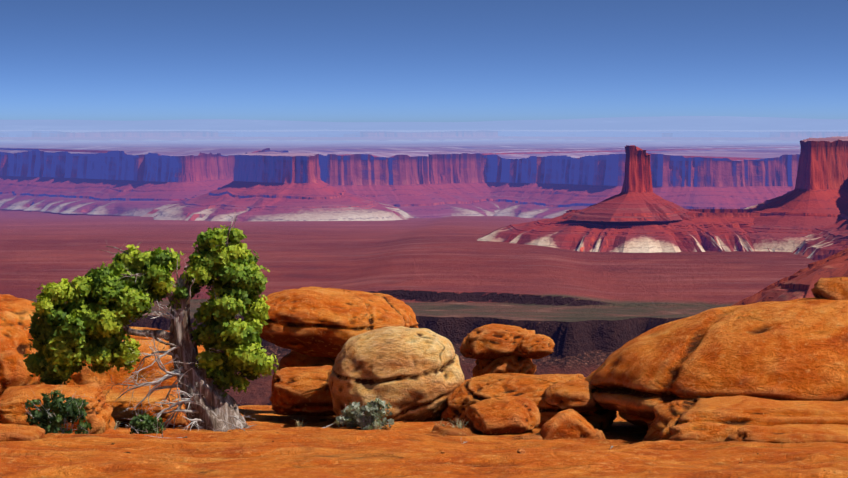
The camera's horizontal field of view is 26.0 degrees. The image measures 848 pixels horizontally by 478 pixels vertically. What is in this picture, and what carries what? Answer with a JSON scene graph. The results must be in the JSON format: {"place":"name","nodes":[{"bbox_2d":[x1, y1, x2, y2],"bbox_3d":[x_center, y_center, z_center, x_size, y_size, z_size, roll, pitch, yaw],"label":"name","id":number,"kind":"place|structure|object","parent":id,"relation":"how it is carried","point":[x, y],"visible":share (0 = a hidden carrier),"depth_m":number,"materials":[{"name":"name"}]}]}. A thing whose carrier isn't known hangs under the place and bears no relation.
{"place":"outdoors","nodes":[
{"label":"outdoors","id":0,"kind":"place"},
{"bbox_2d":[103,258,254,430],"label":"bare branches","id":1,"kind":"object","parent":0,"point":[184,399],"visible":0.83,"depth_m":27.02,"materials":[{"name":"grey wood"}]},
{"bbox_2d":[0,209,817,405],"bbox_3d":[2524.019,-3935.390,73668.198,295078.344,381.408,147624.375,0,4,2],"label":"ground","id":2,"kind":"structure","parent":0,"point":[453,280],"depth_m":5030.01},
{"bbox_2d":[141,151,409,220],"bbox_3d":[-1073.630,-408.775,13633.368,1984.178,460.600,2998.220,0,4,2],"label":"butte","id":3,"kind":"object","parent":2,"relation":"on","point":[274,186],"visible":0.98,"depth_m":12801.21,"materials":[{"name":"stone"}]},
{"bbox_2d":[0,140,800,217],"bbox_3d":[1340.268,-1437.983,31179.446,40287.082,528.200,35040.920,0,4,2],"label":"plateau","id":4,"kind":"structure","parent":2,"relation":"on","point":[513,178],"depth_m":15435.58,"materials":[{"name":"stone"}]},
{"bbox_2d":[731,248,847,305],"bbox_3d":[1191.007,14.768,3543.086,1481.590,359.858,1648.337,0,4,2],"label":"talus slope","id":5,"kind":"structure","parent":2,"relation":"on","point":[800,283],"depth_m":3388.61,"materials":[{"name":"red stone"}]},
{"bbox_2d":[745,136,847,260],"bbox_3d":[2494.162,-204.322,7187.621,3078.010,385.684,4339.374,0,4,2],"label":"mesa","id":6,"kind":"structure","parent":2,"relation":"on","point":[807,216],"depth_m":6360.33,"materials":[{"name":"red stone"}]},
{"bbox_2d":[0,405,847,477],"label":"slickrock ground","id":7,"kind":"structure","parent":0,"point":[400,449],"depth_m":21.73,"materials":[{"name":"orange stone"}]},
{"bbox_2d":[25,390,96,433],"bbox_3d":[-4.953,2.367,24.976,1.024,0.791,0.903,0,4,2],"label":"shrub","id":8,"kind":"object","parent":7,"relation":"on","point":[70,412],"depth_m":24.95,"materials":[{"name":"green plant"}]},
{"bbox_2d":[0,383,190,440],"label":"boulder","id":9,"kind":"object","parent":7,"relation":"on","point":[104,412],"visible":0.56,"depth_m":26.22,"materials":[{"name":"stone"}]},
{"bbox_2d":[0,294,204,395],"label":"boulder","id":10,"kind":"object","parent":7,"relation":"on","point":[15,322],"visible":0.19,"depth_m":31.40,"materials":[{"name":"stone"}]},
{"bbox_2d":[125,413,165,433],"bbox_3d":[-3.859,2.622,25.542,0.537,0.372,0.575,0,4,2],"label":"shrub","id":11,"kind":"object","parent":7,"relation":"on","point":[148,422],"depth_m":25.87,"materials":[{"name":"green plant"}]},
{"bbox_2d":[23,215,278,431],"bbox_3d":[-4.040,1.315,27.192,3.667,3.566,1.917,0,4,2],"label":"juniper","id":12,"kind":"object","parent":7,"relation":"on","point":[94,313],"depth_m":26.79,"materials":[{"name":"green plant"}]},
{"bbox_2d":[114,415,466,429],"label":"grass tufts","id":13,"kind":"object","parent":7,"relation":"on","point":[302,425],"visible":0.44,"depth_m":27.12,"materials":[{"name":"plant"}]},
{"bbox_2d":[269,365,335,415],"bbox_3d":[-1.799,2.512,30.347,1.511,0.771,1.298,0,4,2],"label":"ledge boulder","id":14,"kind":"object","parent":7,"relation":"on","point":[301,391],"visible":0.56,"depth_m":29.84,"materials":[{"name":"orange stone"}]},
{"bbox_2d":[260,286,417,415],"bbox_3d":[-1.558,2.115,33.134,2.999,2.499,3.294,0,4,2],"label":"boulder","id":15,"kind":"object","parent":7,"relation":"on","point":[311,326],"visible":0.6,"depth_m":31.81,"materials":[{"name":"stone"}]},
{"bbox_2d":[334,395,394,429],"bbox_3d":[-0.887,2.622,27.419,0.909,0.674,0.823,0,4,2],"label":"sage shrub","id":16,"kind":"object","parent":7,"relation":"on","point":[350,410],"depth_m":27.72,"materials":[{"name":"grey plant"}]},
{"bbox_2d":[116,403,613,448],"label":"dead twigs","id":17,"kind":"object","parent":7,"relation":"on","point":[244,429],"visible":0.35,"depth_m":25.87,"materials":[{"name":"grey wood"}]},
{"bbox_2d":[328,326,464,425],"bbox_3d":[-0.435,2.288,29.157,2.162,1.785,1.787,0,4,2],"label":"boulder","id":18,"kind":"object","parent":7,"relation":"on","point":[412,374],"visible":0.77,"depth_m":28.46,"materials":[{"name":"stone"}]},
{"bbox_2d":[1,419,824,477],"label":"pebbles","id":19,"kind":"object","parent":7,"relation":"on","point":[518,451],"visible":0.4,"depth_m":23.04,"materials":[{"name":"orange stone"}]},
{"bbox_2d":[432,396,540,435],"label":"boulder slabs","id":20,"kind":"object","parent":7,"relation":"on","point":[506,415],"visible":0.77,"depth_m":27.04,"materials":[{"name":"orange stone"}]},
{"bbox_2d":[440,373,616,429],"bbox_3d":[1.614,2.870,28.574,2.958,1.546,2.181,0,4,2],"label":"boulder","id":21,"kind":"object","parent":7,"relation":"on","point":[550,395],"visible":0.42,"depth_m":28.03,"materials":[{"name":"orange stone"}]},
{"bbox_2d":[460,324,554,376],"bbox_3d":[1.421,2.153,31.357,1.610,1.367,1.718,0,4,2],"label":"boulder","id":22,"kind":"object","parent":21,"relation":"on","point":[497,348],"visible":0.73,"depth_m":30.97,"materials":[{"name":"orange stone"}]},
{"bbox_2d":[514,409,606,439],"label":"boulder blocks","id":23,"kind":"object","parent":7,"relation":"on","point":[569,423],"visible":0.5,"depth_m":26.31,"materials":[{"name":"stone"}]},
{"bbox_2d":[585,297,847,443],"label":"boulder","id":24,"kind":"object","parent":7,"relation":"on","point":[771,372],"visible":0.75,"depth_m":25.88,"materials":[{"name":"stone"}]},
{"bbox_2d":[811,277,847,299],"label":"boulder","id":25,"kind":"object","parent":24,"relation":"on","point":[835,288],"visible":0.56,"depth_m":27.36,"materials":[{"name":"orange stone"}]},
{"bbox_2d":[0,116,847,129],"bbox_3d":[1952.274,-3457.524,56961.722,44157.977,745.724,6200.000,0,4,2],"label":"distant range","id":26,"kind":"structure","parent":0,"point":[695,123],"depth_m":59512.14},
{"bbox_2d":[0,0,847,121],"label":"sky","id":27,"kind":"structure","parent":0,"point":[108,60],"materials":[{"name":"blue"}]},
{"bbox_2d":[477,209,775,252],"bbox_3d":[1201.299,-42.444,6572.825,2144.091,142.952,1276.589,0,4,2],"label":"talus ridge","id":28,"kind":"structure","parent":0,"point":[714,230],"depth_m":6240.71,"materials":[{"name":"red stone"}]},
{"bbox_2d":[558,145,692,221],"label":"butte","id":29,"kind":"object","parent":28,"relation":"on","point":[637,199],"depth_m":6392.79,"materials":[{"name":"red stone"}]}
]}

